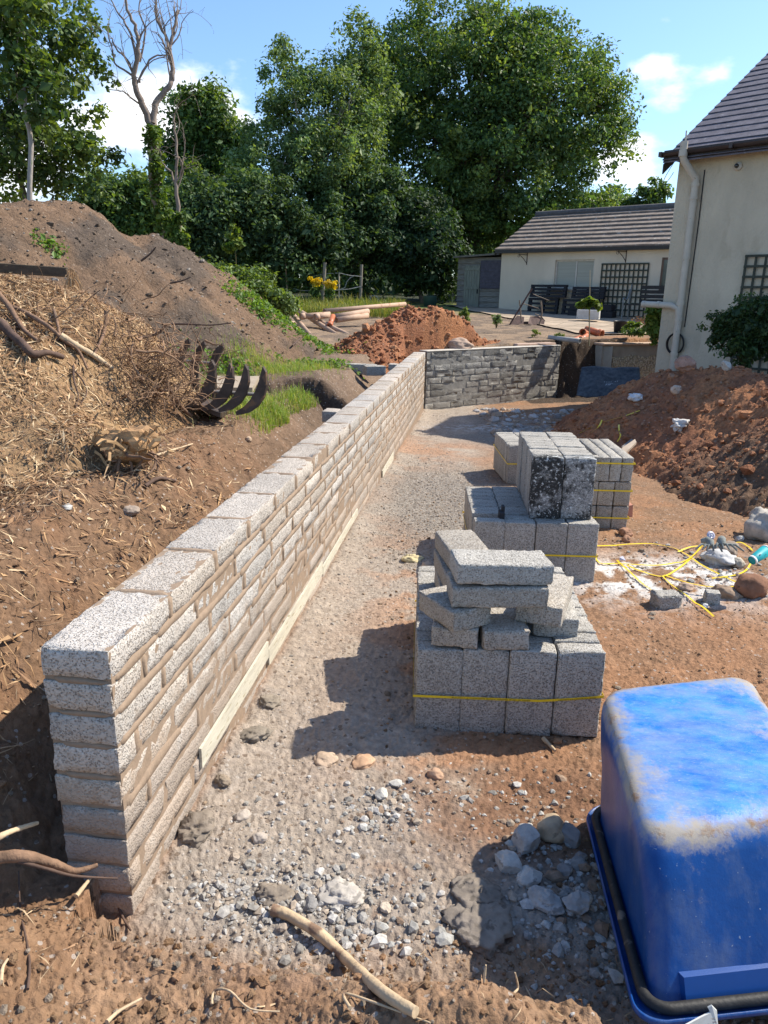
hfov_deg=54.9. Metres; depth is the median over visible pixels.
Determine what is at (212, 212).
undergrowth bush
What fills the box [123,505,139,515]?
stone
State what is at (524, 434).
concrete block
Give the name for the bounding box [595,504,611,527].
concrete block
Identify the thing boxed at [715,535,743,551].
work glove
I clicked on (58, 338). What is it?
twig
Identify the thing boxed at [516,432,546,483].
concrete block
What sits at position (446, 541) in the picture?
concrete block
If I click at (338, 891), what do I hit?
rock
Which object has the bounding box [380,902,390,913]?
stone
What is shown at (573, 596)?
concrete block
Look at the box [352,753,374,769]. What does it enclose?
stone
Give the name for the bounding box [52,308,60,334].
branch
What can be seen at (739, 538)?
stone
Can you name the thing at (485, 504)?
concrete block
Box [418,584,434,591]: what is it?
concrete block
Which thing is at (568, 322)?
terrace
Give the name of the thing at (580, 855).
stone
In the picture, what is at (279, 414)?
grass tufts
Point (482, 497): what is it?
concrete block
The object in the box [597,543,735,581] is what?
loose strap
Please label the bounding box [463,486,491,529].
concrete block
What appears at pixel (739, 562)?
stone
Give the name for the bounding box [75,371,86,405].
twig
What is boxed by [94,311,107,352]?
branch
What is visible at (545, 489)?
concrete block
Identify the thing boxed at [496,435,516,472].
concrete block
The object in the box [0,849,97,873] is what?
branch
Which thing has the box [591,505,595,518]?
concrete block
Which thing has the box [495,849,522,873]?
stone
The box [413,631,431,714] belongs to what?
concrete block
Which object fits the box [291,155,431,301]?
undergrowth bush
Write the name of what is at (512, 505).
concrete block
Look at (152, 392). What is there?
root tangle
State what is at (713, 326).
climbing shrub
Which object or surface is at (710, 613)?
loose strap
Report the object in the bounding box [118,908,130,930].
twig
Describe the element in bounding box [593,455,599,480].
concrete block
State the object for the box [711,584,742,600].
stone
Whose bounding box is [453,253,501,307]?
garden shed
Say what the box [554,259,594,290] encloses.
window
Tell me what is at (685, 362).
stone
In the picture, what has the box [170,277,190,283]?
twig
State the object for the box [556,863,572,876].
stone
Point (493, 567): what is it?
concrete block
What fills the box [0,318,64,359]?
branch
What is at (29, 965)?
twig
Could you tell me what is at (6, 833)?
stick
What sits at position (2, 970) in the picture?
twig
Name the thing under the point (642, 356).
boundary wall
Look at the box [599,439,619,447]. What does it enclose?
concrete block
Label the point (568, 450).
concrete block
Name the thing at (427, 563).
stone
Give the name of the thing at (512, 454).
concrete block
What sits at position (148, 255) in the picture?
twig
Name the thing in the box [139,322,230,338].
branch
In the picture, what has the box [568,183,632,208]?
distant tree
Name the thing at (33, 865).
twig
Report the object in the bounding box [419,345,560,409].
return wall
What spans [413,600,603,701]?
strap
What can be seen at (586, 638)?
concrete block
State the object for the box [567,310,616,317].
sleeper
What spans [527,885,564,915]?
stone
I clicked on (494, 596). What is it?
concrete block
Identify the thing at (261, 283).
brambles
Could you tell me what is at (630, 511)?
brick piece
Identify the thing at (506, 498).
concrete block
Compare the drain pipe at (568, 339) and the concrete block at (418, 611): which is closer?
the concrete block at (418, 611)
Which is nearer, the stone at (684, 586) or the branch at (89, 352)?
the stone at (684, 586)
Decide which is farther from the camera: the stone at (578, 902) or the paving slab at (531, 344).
the paving slab at (531, 344)
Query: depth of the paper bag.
1.74 m
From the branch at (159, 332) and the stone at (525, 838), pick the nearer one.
the stone at (525, 838)
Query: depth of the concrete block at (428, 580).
4.20 m
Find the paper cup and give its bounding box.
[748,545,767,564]
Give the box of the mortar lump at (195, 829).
[177,810,215,848]
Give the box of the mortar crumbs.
[295,542,767,1023]
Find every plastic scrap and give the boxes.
[627,393,642,401]
[670,418,689,431]
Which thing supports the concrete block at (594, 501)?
on the concrete block at (593, 510)
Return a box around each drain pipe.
[291,314,310,332]
[297,309,336,332]
[299,312,330,319]
[313,313,329,319]
[318,319,347,332]
[322,302,406,312]
[327,314,334,326]
[334,313,368,322]
[335,309,369,318]
[548,335,580,343]
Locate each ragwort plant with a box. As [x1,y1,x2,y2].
[307,276,323,301]
[323,279,336,301]
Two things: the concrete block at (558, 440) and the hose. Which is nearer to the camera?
the concrete block at (558, 440)
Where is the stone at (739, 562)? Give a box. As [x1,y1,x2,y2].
[732,557,745,568]
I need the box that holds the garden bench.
[621,284,664,318]
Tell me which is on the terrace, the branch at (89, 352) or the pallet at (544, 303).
the pallet at (544, 303)
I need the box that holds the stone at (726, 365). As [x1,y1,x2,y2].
[721,361,731,370]
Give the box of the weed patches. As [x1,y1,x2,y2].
[29,228,369,383]
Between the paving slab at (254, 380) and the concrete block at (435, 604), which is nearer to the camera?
the concrete block at (435, 604)
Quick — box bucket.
[613,321,627,332]
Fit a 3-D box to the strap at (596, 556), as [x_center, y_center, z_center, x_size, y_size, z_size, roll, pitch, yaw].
[1.071,0.156,5.653,0.913,0.013,1.051,1,16,0]
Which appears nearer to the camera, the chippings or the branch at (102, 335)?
the chippings
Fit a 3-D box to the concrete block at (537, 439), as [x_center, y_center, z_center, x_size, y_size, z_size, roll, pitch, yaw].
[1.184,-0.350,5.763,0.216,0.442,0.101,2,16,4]
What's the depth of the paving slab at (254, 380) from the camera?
7.94 m
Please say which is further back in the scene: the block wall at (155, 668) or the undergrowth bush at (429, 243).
the undergrowth bush at (429, 243)
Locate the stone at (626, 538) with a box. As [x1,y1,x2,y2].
[621,535,630,542]
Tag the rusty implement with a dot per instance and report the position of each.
(536, 320)
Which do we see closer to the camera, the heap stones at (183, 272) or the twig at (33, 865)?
the twig at (33, 865)
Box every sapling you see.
[221,223,245,256]
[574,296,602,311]
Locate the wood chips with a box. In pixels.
[0,272,277,776]
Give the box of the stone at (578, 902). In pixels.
[561,890,592,914]
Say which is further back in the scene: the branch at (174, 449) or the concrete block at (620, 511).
the concrete block at (620, 511)
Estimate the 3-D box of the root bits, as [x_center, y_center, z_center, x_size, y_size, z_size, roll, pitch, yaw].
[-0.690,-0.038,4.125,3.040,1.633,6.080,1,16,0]
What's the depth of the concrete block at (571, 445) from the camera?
5.47 m
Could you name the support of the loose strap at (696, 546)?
on the ground at (356, 727)
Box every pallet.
[527,298,559,313]
[529,285,567,297]
[561,299,597,313]
[571,287,606,298]
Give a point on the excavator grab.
(258, 395)
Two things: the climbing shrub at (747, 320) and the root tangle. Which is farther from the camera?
the climbing shrub at (747, 320)
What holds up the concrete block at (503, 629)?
on the concrete block at (532, 672)
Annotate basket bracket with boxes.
[616,249,626,262]
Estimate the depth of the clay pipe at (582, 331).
17.30 m
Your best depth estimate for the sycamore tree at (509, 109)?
30.96 m
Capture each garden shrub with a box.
[621,321,643,335]
[642,307,661,345]
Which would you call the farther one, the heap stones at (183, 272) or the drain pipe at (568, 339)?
the drain pipe at (568, 339)
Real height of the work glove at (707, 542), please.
0.088 m
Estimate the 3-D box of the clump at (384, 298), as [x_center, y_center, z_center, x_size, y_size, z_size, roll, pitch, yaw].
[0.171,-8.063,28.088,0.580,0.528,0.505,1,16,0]
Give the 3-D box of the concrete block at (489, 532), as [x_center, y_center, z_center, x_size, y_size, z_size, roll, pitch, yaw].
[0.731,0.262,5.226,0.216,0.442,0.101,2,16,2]
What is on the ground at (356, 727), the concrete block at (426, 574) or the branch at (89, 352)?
the concrete block at (426, 574)
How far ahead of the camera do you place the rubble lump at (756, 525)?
6.24 m
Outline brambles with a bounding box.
[202,254,303,318]
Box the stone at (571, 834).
[562,822,580,848]
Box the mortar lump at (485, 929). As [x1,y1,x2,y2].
[440,900,513,959]
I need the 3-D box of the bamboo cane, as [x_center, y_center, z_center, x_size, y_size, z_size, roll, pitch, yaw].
[4.485,-4.436,16.131,0.155,1.596,0.016,1,16,0]
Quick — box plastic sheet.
[576,366,639,397]
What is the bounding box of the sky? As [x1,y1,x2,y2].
[0,0,767,284]
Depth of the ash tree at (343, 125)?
27.29 m
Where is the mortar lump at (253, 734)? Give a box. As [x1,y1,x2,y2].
[239,725,274,743]
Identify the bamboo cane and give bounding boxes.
[589,290,589,345]
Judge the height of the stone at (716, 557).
0.146 m
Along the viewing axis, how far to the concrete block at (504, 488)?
6.01 m
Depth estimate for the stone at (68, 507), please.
3.81 m
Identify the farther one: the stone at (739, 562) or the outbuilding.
the outbuilding
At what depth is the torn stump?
4.44 m
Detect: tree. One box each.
[0,0,81,200]
[0,0,146,206]
[62,0,213,249]
[142,71,266,197]
[221,3,408,293]
[328,0,646,299]
[504,206,557,235]
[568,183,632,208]
[621,176,674,205]
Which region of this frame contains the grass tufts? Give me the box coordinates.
[192,314,346,433]
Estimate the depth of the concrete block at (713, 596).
4.89 m
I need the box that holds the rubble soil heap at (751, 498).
[552,365,767,516]
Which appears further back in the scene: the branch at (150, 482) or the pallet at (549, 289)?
the pallet at (549, 289)
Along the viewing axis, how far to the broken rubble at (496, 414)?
13.17 m
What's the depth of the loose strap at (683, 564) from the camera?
5.48 m
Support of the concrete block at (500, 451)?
on the ground at (356, 727)
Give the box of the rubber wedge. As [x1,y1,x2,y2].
[498,505,504,518]
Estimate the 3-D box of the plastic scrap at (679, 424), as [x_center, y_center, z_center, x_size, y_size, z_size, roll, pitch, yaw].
[3.632,-1.061,9.056,0.349,0.170,0.230,-11,20,-35]
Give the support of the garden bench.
on the terrace
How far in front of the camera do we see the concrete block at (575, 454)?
5.19 m
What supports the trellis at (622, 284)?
attached to the outbuilding
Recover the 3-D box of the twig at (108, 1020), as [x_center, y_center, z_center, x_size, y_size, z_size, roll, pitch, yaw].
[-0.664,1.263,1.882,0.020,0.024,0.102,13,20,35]
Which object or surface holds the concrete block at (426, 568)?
on the ground at (356, 727)
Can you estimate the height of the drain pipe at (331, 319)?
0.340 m
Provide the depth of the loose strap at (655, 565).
5.59 m
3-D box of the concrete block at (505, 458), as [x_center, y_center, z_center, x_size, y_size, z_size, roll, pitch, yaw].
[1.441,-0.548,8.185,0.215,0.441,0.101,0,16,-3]
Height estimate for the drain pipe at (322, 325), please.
0.615 m
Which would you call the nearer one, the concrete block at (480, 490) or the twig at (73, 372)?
the twig at (73, 372)
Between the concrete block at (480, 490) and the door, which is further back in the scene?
the door
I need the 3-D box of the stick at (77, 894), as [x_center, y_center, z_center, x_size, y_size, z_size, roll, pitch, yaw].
[-0.925,1.156,2.286,0.017,0.018,0.083,5,17,14]
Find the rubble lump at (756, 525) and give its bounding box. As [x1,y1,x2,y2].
[744,506,767,541]
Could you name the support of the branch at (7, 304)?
on the woodchip heap at (23, 465)
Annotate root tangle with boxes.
[4,258,265,427]
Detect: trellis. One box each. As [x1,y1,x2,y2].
[598,263,649,316]
[730,254,767,373]
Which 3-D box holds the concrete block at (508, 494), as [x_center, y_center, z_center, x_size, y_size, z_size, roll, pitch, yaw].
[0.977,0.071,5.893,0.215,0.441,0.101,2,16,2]
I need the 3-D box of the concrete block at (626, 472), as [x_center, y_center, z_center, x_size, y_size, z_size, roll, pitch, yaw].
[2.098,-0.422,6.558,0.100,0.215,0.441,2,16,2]
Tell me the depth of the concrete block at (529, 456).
5.34 m
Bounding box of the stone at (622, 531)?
[618,527,632,536]
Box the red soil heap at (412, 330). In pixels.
[334,306,499,372]
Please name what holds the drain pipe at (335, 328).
on the ground at (356, 727)
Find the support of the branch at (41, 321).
on the woodchip heap at (23, 465)
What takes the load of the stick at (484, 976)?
on the ground at (356, 727)
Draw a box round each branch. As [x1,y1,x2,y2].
[0,291,39,341]
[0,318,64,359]
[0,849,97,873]
[11,304,87,369]
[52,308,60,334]
[59,333,113,370]
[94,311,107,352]
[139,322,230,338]
[143,476,175,487]
[156,443,192,456]
[162,379,192,416]
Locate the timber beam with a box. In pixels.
[0,263,82,292]
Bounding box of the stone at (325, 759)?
[314,751,337,767]
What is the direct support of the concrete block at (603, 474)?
on the concrete block at (604, 497)
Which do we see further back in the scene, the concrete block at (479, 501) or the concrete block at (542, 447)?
the concrete block at (479, 501)
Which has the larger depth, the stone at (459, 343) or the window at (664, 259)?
the window at (664, 259)
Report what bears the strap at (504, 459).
attached to the concrete block
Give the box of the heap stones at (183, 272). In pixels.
[0,199,294,370]
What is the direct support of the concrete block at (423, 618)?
on the ground at (356, 727)
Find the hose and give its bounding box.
[666,333,684,353]
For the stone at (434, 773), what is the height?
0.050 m
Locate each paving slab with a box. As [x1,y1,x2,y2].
[217,376,258,391]
[514,342,555,345]
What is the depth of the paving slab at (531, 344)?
15.85 m
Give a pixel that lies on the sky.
(686, 56)
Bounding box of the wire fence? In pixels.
[277,262,362,300]
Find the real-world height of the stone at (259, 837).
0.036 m
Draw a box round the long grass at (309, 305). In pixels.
[294,288,411,317]
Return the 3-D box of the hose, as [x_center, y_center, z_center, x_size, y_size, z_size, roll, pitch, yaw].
[4.994,-2.886,12.689,0.059,0.375,0.329,-14,22,-41]
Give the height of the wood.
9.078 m
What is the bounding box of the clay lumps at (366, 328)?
[328,304,499,373]
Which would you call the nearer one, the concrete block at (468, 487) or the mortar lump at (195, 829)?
the mortar lump at (195, 829)
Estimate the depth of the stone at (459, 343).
14.44 m
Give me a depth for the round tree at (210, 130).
29.97 m
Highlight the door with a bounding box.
[463,265,480,306]
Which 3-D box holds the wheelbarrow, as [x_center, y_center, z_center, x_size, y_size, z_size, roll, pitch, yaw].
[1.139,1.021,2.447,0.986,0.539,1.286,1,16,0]
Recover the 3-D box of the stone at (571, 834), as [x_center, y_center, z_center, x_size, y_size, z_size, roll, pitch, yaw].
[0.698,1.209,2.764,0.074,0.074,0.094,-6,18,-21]
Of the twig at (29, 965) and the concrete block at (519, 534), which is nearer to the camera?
the twig at (29, 965)
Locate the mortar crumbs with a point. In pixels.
(441, 935)
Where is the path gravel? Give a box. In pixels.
[154,409,616,937]
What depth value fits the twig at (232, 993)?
1.92 m
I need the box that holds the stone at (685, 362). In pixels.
[674,355,696,371]
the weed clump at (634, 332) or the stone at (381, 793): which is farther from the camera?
the weed clump at (634, 332)
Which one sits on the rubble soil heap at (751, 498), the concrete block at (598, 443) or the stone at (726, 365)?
the stone at (726, 365)
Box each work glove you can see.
[695,536,722,551]
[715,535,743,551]
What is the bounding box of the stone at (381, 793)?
[375,787,387,800]
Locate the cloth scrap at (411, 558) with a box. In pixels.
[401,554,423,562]
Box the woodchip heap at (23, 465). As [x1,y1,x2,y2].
[0,278,207,484]
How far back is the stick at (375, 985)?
2.17 m
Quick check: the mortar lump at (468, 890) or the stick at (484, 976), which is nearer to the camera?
the stick at (484, 976)
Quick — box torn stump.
[88,417,172,485]
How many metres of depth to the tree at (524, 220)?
30.78 m
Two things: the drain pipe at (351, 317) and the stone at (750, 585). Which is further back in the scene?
the drain pipe at (351, 317)
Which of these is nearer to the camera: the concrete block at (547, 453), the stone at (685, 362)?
the concrete block at (547, 453)
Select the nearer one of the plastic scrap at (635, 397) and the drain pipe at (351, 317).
the plastic scrap at (635, 397)
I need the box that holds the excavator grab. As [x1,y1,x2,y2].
[177,338,267,417]
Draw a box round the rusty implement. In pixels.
[509,288,548,325]
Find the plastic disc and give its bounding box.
[707,531,714,538]
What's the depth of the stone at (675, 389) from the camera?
9.67 m
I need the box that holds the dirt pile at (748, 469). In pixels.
[549,365,767,516]
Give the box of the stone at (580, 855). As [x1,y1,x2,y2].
[575,851,587,860]
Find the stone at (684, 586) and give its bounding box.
[676,582,694,590]
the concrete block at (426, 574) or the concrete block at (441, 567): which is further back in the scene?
the concrete block at (426, 574)
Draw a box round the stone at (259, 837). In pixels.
[251,832,267,843]
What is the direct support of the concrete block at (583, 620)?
on the ground at (356, 727)
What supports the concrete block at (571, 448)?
on the concrete block
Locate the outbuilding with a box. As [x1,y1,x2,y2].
[494,202,674,315]
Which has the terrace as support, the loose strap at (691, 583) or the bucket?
the bucket
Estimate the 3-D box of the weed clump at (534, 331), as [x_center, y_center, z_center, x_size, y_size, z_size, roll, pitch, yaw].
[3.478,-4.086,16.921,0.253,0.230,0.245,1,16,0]
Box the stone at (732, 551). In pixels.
[710,541,738,555]
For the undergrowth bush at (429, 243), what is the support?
on the ground at (356, 727)
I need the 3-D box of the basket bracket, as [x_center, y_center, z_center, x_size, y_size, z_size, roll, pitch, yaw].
[7.277,-7.843,22.661,0.351,0.382,0.070,-2,17,-11]
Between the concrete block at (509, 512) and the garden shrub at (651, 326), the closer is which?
the concrete block at (509, 512)
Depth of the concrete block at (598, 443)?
6.92 m
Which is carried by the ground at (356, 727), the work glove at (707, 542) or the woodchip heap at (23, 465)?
the woodchip heap at (23, 465)
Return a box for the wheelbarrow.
[586,677,767,1023]
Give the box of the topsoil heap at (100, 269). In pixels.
[0,199,318,375]
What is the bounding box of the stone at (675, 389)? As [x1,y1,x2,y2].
[670,385,681,394]
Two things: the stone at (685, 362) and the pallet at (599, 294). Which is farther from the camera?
the pallet at (599, 294)
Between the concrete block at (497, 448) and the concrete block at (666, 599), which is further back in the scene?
the concrete block at (497, 448)
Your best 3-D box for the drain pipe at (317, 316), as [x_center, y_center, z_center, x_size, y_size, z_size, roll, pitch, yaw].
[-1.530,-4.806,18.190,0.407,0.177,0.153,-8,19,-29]
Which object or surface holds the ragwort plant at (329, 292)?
on the ground at (356, 727)
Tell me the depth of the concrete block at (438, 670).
3.45 m
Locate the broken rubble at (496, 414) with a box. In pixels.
[473,407,573,436]
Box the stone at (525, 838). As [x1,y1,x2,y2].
[511,823,540,854]
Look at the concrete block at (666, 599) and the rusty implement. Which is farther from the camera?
the rusty implement
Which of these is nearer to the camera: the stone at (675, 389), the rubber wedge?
the rubber wedge
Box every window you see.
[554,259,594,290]
[659,257,667,289]
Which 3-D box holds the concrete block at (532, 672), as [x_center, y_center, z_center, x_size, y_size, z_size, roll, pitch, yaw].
[0.682,0.833,3.474,0.216,0.442,0.101,2,16,2]
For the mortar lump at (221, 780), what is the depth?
2.99 m
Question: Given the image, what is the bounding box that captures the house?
[641,53,767,374]
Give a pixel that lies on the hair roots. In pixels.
(226, 424)
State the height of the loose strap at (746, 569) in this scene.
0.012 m
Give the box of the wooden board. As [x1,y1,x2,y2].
[621,439,635,452]
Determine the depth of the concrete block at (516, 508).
5.46 m
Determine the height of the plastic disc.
0.058 m
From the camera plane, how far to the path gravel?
6.65 m
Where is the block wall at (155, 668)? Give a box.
[41,352,424,916]
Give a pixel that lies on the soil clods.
(262, 981)
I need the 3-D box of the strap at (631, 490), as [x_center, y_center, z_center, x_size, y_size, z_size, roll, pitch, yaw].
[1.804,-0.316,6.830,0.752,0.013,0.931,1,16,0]
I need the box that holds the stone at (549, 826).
[536,813,564,844]
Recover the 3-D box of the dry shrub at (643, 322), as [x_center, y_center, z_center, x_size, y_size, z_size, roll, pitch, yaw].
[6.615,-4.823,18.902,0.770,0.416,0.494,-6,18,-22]
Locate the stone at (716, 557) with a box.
[698,549,736,565]
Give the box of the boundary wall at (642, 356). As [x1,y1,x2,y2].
[594,342,657,378]
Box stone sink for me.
[576,310,600,319]
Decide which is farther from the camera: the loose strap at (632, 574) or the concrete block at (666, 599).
the loose strap at (632, 574)
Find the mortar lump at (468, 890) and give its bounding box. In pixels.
[451,872,505,908]
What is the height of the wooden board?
0.146 m
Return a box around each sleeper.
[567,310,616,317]
[569,304,615,310]
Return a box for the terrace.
[448,305,645,333]
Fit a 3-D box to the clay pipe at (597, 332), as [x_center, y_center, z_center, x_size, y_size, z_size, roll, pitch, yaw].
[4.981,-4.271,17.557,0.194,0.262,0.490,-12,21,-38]
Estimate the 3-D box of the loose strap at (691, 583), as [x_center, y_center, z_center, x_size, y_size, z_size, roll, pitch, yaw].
[2.235,0.500,5.223,0.501,0.019,0.075,8,18,24]
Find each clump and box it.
[381,292,395,301]
[458,307,470,320]
[491,314,502,327]
[531,329,540,336]
[620,327,646,336]
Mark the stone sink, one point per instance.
(584, 314)
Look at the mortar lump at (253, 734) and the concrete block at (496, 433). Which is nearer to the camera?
the mortar lump at (253, 734)
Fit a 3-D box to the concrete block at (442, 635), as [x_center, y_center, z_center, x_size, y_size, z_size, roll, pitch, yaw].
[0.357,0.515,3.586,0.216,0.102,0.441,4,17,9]
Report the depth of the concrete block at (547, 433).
5.96 m
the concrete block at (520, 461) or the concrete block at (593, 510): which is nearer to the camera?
the concrete block at (520, 461)
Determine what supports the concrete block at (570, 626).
on the concrete block at (577, 604)
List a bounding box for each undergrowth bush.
[68,164,182,236]
[168,169,283,267]
[219,164,354,294]
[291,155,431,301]
[362,163,473,303]
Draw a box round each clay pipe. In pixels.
[579,328,588,335]
[584,326,604,335]
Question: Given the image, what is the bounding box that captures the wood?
[1,198,528,295]
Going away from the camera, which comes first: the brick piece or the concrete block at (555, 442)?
the concrete block at (555, 442)
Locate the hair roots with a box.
[0,410,280,803]
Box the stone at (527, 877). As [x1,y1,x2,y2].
[516,865,542,888]
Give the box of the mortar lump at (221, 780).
[213,774,230,787]
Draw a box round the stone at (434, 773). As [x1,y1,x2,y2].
[427,767,443,780]
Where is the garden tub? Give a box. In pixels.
[423,296,436,306]
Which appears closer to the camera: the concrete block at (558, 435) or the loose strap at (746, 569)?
the loose strap at (746, 569)
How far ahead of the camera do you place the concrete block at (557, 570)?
4.34 m
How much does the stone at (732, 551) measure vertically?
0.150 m
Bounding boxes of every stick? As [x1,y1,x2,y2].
[0,821,38,839]
[74,879,90,897]
[270,903,418,1018]
[482,964,486,983]
[541,737,555,751]
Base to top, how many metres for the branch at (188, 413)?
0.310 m
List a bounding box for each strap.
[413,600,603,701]
[462,511,597,557]
[493,444,516,464]
[593,516,629,518]
[594,489,632,491]
[596,462,635,464]
[596,546,701,565]
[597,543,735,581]
[616,560,650,589]
[626,558,690,576]
[662,576,713,616]
[664,575,732,586]
[678,542,752,551]
[712,564,750,578]
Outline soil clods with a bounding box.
[0,277,767,1023]
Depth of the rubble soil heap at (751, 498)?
8.80 m
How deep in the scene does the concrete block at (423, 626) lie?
3.63 m
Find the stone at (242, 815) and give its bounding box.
[235,809,250,822]
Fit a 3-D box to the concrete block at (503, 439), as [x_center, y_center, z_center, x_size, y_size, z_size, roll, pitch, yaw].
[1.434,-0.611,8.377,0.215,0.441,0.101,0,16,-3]
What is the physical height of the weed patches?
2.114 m
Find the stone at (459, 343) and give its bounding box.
[448,337,473,348]
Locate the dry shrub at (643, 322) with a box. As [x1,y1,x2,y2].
[631,316,644,328]
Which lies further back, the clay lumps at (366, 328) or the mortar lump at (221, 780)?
the clay lumps at (366, 328)
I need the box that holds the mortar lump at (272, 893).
[254,881,294,905]
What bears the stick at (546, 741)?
on the ground at (356, 727)
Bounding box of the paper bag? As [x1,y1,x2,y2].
[686,1005,717,1023]
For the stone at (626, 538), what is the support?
on the ground at (356, 727)
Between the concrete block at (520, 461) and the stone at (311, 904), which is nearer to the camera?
the stone at (311, 904)
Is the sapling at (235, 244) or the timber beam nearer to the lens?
the timber beam
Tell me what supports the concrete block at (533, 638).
on the ground at (356, 727)
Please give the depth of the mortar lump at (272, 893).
2.46 m
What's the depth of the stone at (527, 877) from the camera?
2.53 m
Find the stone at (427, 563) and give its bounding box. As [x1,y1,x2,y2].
[421,560,432,565]
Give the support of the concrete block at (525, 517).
on the ground at (356, 727)
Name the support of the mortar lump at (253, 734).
on the ground at (356, 727)
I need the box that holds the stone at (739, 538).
[735,536,743,540]
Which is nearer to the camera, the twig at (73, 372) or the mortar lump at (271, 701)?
the mortar lump at (271, 701)
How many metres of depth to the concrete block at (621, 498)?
6.41 m
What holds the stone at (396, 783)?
on the ground at (356, 727)
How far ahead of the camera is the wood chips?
4.89 m
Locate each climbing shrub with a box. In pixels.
[696,306,736,347]
[708,292,767,368]
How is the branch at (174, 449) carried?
on the ground at (356, 727)
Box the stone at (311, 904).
[303,894,317,911]
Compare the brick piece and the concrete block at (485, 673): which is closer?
the concrete block at (485, 673)
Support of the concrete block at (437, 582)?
on the concrete block
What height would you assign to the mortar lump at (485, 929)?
0.057 m
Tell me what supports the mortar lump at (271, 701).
on the ground at (356, 727)
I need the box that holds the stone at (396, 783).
[389,779,402,787]
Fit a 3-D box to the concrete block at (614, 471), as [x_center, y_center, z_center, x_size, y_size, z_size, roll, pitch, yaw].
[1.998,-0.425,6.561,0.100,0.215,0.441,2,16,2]
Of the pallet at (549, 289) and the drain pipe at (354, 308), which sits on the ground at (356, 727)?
the drain pipe at (354, 308)
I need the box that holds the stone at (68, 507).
[62,505,72,510]
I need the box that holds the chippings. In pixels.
[121,745,626,1016]
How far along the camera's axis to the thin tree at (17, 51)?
13.61 m
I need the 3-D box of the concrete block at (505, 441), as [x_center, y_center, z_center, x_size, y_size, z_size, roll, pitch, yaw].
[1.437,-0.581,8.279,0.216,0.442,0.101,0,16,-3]
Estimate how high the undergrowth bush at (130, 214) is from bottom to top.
4.901 m
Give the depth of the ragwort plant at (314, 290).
25.30 m
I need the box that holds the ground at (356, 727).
[0,289,767,1023]
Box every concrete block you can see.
[341,363,376,374]
[363,365,385,375]
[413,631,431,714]
[414,607,425,672]
[414,622,432,680]
[414,640,462,731]
[415,572,434,630]
[417,577,434,591]
[417,614,432,621]
[418,566,434,571]
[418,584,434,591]
[418,585,490,631]
[431,620,478,648]
[434,548,450,585]
[434,566,442,586]
[435,529,488,568]
[447,572,548,607]
[449,549,553,585]
[459,641,508,733]
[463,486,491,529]
[464,489,492,529]
[465,492,494,529]
[466,496,494,528]
[467,499,495,529]
[468,503,497,529]
[469,506,498,529]
[470,510,497,530]
[473,517,504,549]
[479,608,529,650]
[492,486,517,490]
[493,432,513,468]
[493,489,519,493]
[494,493,521,497]
[495,434,515,471]
[495,496,522,502]
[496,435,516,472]
[497,500,523,503]
[498,436,518,473]
[498,503,524,508]
[499,438,518,476]
[500,507,526,510]
[501,440,518,479]
[503,442,517,481]
[503,519,535,550]
[504,643,556,735]
[505,444,517,483]
[505,510,527,514]
[505,515,532,519]
[515,574,573,627]
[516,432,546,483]
[516,433,547,487]
[517,436,548,491]
[520,438,552,492]
[521,440,553,495]
[522,443,555,501]
[524,445,557,503]
[525,449,559,508]
[526,452,561,512]
[528,454,563,518]
[529,634,552,643]
[530,598,578,636]
[532,516,563,520]
[534,519,567,571]
[546,432,572,435]
[548,434,576,438]
[550,437,577,439]
[551,633,599,647]
[551,643,605,736]
[552,439,579,441]
[553,441,582,444]
[554,567,563,573]
[555,444,584,447]
[558,447,585,450]
[559,449,589,452]
[560,456,596,519]
[561,452,592,456]
[564,520,598,581]
[571,594,578,600]
[573,600,581,607]
[575,608,586,616]
[578,616,589,623]
[578,623,595,633]
[580,439,597,449]
[588,447,609,480]
[589,439,608,447]
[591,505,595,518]
[592,481,598,504]
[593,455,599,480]
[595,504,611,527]
[596,481,614,504]
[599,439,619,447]
[599,448,621,480]
[610,448,633,481]
[610,504,628,528]
[612,480,631,505]
[649,589,682,608]
[702,589,720,604]
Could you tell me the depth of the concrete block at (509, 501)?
5.64 m
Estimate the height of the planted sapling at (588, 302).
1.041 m
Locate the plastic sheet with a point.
(596, 381)
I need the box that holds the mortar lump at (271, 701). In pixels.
[259,694,281,708]
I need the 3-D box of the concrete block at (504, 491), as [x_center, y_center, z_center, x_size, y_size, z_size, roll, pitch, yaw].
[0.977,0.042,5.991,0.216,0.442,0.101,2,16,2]
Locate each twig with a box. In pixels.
[0,958,8,983]
[17,862,117,879]
[18,870,30,990]
[57,290,99,339]
[72,365,78,407]
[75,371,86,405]
[105,997,141,1023]
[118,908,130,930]
[140,247,155,261]
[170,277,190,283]
[210,987,279,1012]
[342,992,430,1023]
[514,972,518,993]
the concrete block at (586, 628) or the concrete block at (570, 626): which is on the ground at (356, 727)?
the concrete block at (586, 628)
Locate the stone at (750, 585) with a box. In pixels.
[733,573,767,598]
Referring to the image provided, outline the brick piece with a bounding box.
[627,502,632,516]
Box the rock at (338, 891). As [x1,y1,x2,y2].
[317,875,364,909]
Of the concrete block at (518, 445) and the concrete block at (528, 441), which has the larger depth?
the concrete block at (518, 445)
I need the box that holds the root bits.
[0,354,630,1023]

